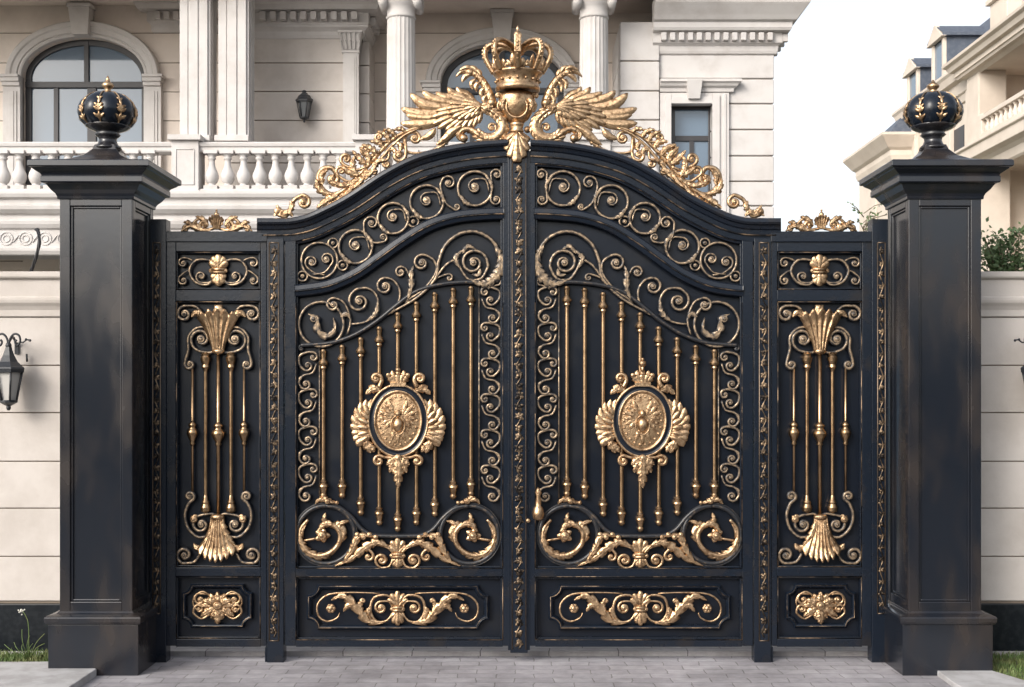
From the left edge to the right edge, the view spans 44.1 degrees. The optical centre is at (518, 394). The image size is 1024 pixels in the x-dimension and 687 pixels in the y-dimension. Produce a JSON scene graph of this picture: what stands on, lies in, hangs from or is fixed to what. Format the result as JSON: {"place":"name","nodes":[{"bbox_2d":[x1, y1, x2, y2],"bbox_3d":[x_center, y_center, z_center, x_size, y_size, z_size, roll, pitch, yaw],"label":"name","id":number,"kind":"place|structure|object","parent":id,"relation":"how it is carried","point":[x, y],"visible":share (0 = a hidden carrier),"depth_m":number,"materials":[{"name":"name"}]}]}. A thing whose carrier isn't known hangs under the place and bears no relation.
{"place":"outdoors","nodes":[
{"label":"outdoors","id":0,"kind":"place"},
{"bbox_2d":[29,228,40,270],"bbox_3d":[-3.614,-1.075,9.450,0.141,0.359,0.086,0,0,44],"label":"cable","id":1,"kind":"object","parent":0,"point":[37,230],"visible":0.88,"depth_m":9.41,"materials":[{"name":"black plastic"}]},
{"bbox_2d":[0,646,1023,655],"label":"courtyard paving","id":2,"kind":"structure","parent":0,"point":[532,651],"depth_m":9.16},
{"bbox_2d":[0,271,59,650],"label":"boundary wall","id":3,"kind":"structure","parent":2,"relation":"on","point":[30,491],"depth_m":9.20,"materials":[{"name":"beige stone"}]},
{"bbox_2d":[0,333,30,410],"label":"wall lantern","id":4,"kind":"object","parent":3,"relation":"attached to","point":[12,368],"depth_m":9.01,"materials":[{"name":"black metal"}]},
{"bbox_2d":[847,202,886,230],"bbox_3d":[3.118,0.060,11.505,0.450,3.620,0.418,0,0,23],"label":"twiggy tree","id":5,"kind":"object","parent":2,"relation":"on","point":[866,220],"visible":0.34,"depth_m":11.46,"materials":[{"name":"green plant"}]},
{"bbox_2d":[981,271,1023,650],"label":"boundary wall","id":6,"kind":"structure","parent":2,"relation":"on","point":[1002,459],"depth_m":9.20,"materials":[{"name":"beige stone"}]},
{"bbox_2d":[1014,338,1023,381],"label":"wall lantern","id":7,"kind":"object","parent":6,"relation":"attached to","point":[1022,367],"depth_m":9.04,"materials":[{"name":"black metal"}]},
{"bbox_2d":[81,656,951,686],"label":"driveway","id":8,"kind":"structure","parent":0,"point":[519,671],"depth_m":8.62,"materials":[{"name":"grey stone"}]},
{"bbox_2d":[0,662,95,686],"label":"kerb","id":9,"kind":"structure","parent":8,"relation":"on","point":[27,674],"depth_m":8.31,"materials":[{"name":"concrete"}]},
{"bbox_2d":[27,76,181,675],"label":"gate pillar","id":10,"kind":"structure","parent":8,"relation":"on","point":[111,196],"depth_m":8.60,"materials":[{"name":"black metal"}]},
{"bbox_2d":[150,219,169,662],"bbox_3d":[-2.558,0.335,8.996,0.115,3.156,0.128,0,0,0],"label":"gate post","id":11,"kind":"object","parent":8,"relation":"on","point":[159,228],"visible":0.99,"depth_m":8.95,"materials":[{"name":"metal"}]},
{"bbox_2d":[166,209,266,646],"bbox_3d":[-2.143,0.236,8.970,0.717,3.111,0.130,0,0,0],"label":"side panel","id":12,"kind":"object","parent":11,"relation":"attached to","point":[216,438],"visible":1,"depth_m":8.97,"materials":[{"name":"paint"}]},
{"bbox_2d":[265,238,286,662],"bbox_3d":[-1.736,0.411,8.996,0.136,3.034,0.128,0,0,0],"label":"gate post","id":13,"kind":"object","parent":8,"relation":"on","point":[275,649],"visible":1,"depth_m":8.95,"materials":[{"name":"metal"}]},
{"bbox_2d":[257,139,529,652],"bbox_3d":[-0.902,-0.002,8.974,1.959,3.669,0.177,0,0,0],"label":"gate leaf","id":14,"kind":"object","parent":13,"relation":"attached to","point":[407,397],"visible":1,"depth_m":8.98,"materials":[{"name":"paint"}]},
{"bbox_2d":[314,25,723,208],"bbox_3d":[0.000,-1.972,8.980,2.909,1.313,0.516,0,0,0],"label":"gate crest","id":15,"kind":"object","parent":14,"relation":"on","point":[458,112],"visible":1,"depth_m":8.95,"materials":[{"name":"gold metal"}]},
{"bbox_2d":[752,238,772,662],"bbox_3d":[1.736,0.411,8.996,0.136,3.034,0.128,0,0,0],"label":"gate post","id":16,"kind":"object","parent":8,"relation":"on","point":[762,649],"visible":0.98,"depth_m":8.95,"materials":[{"name":"metal"}]},
{"bbox_2d":[526,139,780,646],"bbox_3d":[0.965,-0.023,8.965,1.833,3.628,0.195,0,0,0],"label":"gate leaf","id":17,"kind":"object","parent":16,"relation":"attached to","point":[640,520],"visible":1,"depth_m":8.98,"materials":[{"name":"paint"}]},
{"bbox_2d":[868,219,887,662],"bbox_3d":[2.558,0.335,8.996,0.115,3.156,0.128,0,0,0],"label":"gate post","id":18,"kind":"object","parent":8,"relation":"on","point":[878,228],"visible":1,"depth_m":8.95,"materials":[{"name":"metal"}]},
{"bbox_2d":[771,209,871,646],"bbox_3d":[2.143,0.236,8.970,0.717,3.111,0.130,0,0,0],"label":"side panel","id":19,"kind":"object","parent":18,"relation":"attached to","point":[820,438],"visible":1,"depth_m":8.97,"materials":[{"name":"paint"}]},
{"bbox_2d":[859,80,1013,675],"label":"gate pillar","id":20,"kind":"structure","parent":8,"relation":"on","point":[929,196],"depth_m":8.60,"materials":[{"name":"black metal"}]},
{"bbox_2d":[937,671,1023,686],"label":"kerb","id":21,"kind":"structure","parent":8,"relation":"on","point":[974,679],"depth_m":8.26,"materials":[{"name":"concrete"}]},
{"bbox_2d":[772,0,989,230],"label":"sky","id":22,"kind":"structure","parent":0,"point":[839,83],"materials":[{"name":"white"}]},
{"bbox_2d":[891,0,1023,270],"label":"neighbour house","id":23,"kind":"structure","parent":0,"point":[977,72],"depth_m":33.39,"materials":[{"name":"beige paint"}]},
{"bbox_2d":[954,125,963,151],"bbox_3d":[12.465,-6.590,36.836,0.070,1.900,3.100,0,0,0],"label":"window","id":24,"kind":"structure","parent":23,"relation":"in","point":[959,132],"depth_m":35.67,"materials":[{"name":"grey glass"}]},
{"bbox_2d":[993,651,1023,679],"bbox_3d":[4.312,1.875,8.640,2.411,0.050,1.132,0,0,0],"label":"grass","id":25,"kind":"structure","parent":0,"point":[1004,664],"depth_m":8.79,"materials":[{"name":"green plant"}]},
{"bbox_3d":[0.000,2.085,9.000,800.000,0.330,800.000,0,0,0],"label":"ground","id":26,"kind":"structure","parent":0,"visible":0},
{"bbox_2d":[0,647,47,661],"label":"grass","id":27,"kind":"structure","parent":26,"relation":"on","point":[14,656],"depth_m":8.98,"materials":[{"name":"green plant"}]},
{"bbox_2d":[4,609,44,659],"bbox_3d":[-3.505,1.710,8.918,0.289,0.381,0.101,0,0,0],"label":"weed","id":28,"kind":"object","parent":26,"relation":"on","point":[21,610],"visible":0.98,"depth_m":8.94,"materials":[{"name":"green plant"}]},
{"bbox_2d":[0,0,810,270],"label":"mansion","id":29,"kind":"structure","parent":26,"relation":"on","point":[212,90],"depth_m":17.74,"materials":[{"name":"stone"}]},
{"bbox_2d":[25,40,143,185],"bbox_3d":[-6.544,-4.069,19.120,1.847,2.597,0.080,0,0,0],"label":"window","id":30,"kind":"structure","parent":29,"relation":"in","point":[57,79],"depth_m":19.13,"materials":[{"name":"grey glass"}]},
{"bbox_2d":[296,90,312,122],"bbox_3d":[-3.060,-4.112,18.043,0.222,0.465,0.285,0,0,30],"label":"wall lantern","id":31,"kind":"object","parent":29,"relation":"attached to","point":[304,99],"depth_m":17.97,"materials":[{"name":"black metal"}]},
{"bbox_2d":[441,47,563,141],"bbox_3d":[-0.251,-4.023,19.120,1.847,2.504,0.080,0,0,0],"label":"window","id":32,"kind":"structure","parent":29,"relation":"in","point":[449,79],"depth_m":19.13,"materials":[{"name":"grey"}]},
{"bbox_2d":[671,107,710,196],"bbox_3d":[2.421,-3.191,17.770,0.579,1.749,0.060,0,0,0],"label":"window","id":33,"kind":"structure","parent":29,"relation":"in","point":[690,126],"depth_m":17.77,"materials":[{"name":"grey glass"}]},
{"bbox_2d":[843,118,915,230],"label":"neighbour house","id":34,"kind":"structure","parent":26,"relation":"on","point":[895,140],"depth_m":40.81,"materials":[{"name":"beige paint"}]},
{"bbox_3d":[6.150,0.530,9.930,5.700,2.668,0.940,0,0,0],"label":"planter bed","id":35,"kind":"object","parent":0,"visible":0},
{"bbox_2d":[981,217,1023,270],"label":"shrub","id":36,"kind":"object","parent":35,"relation":"on","point":[996,258],"visible":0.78,"depth_m":9.61,"materials":[{"name":"green plant"}]}
]}

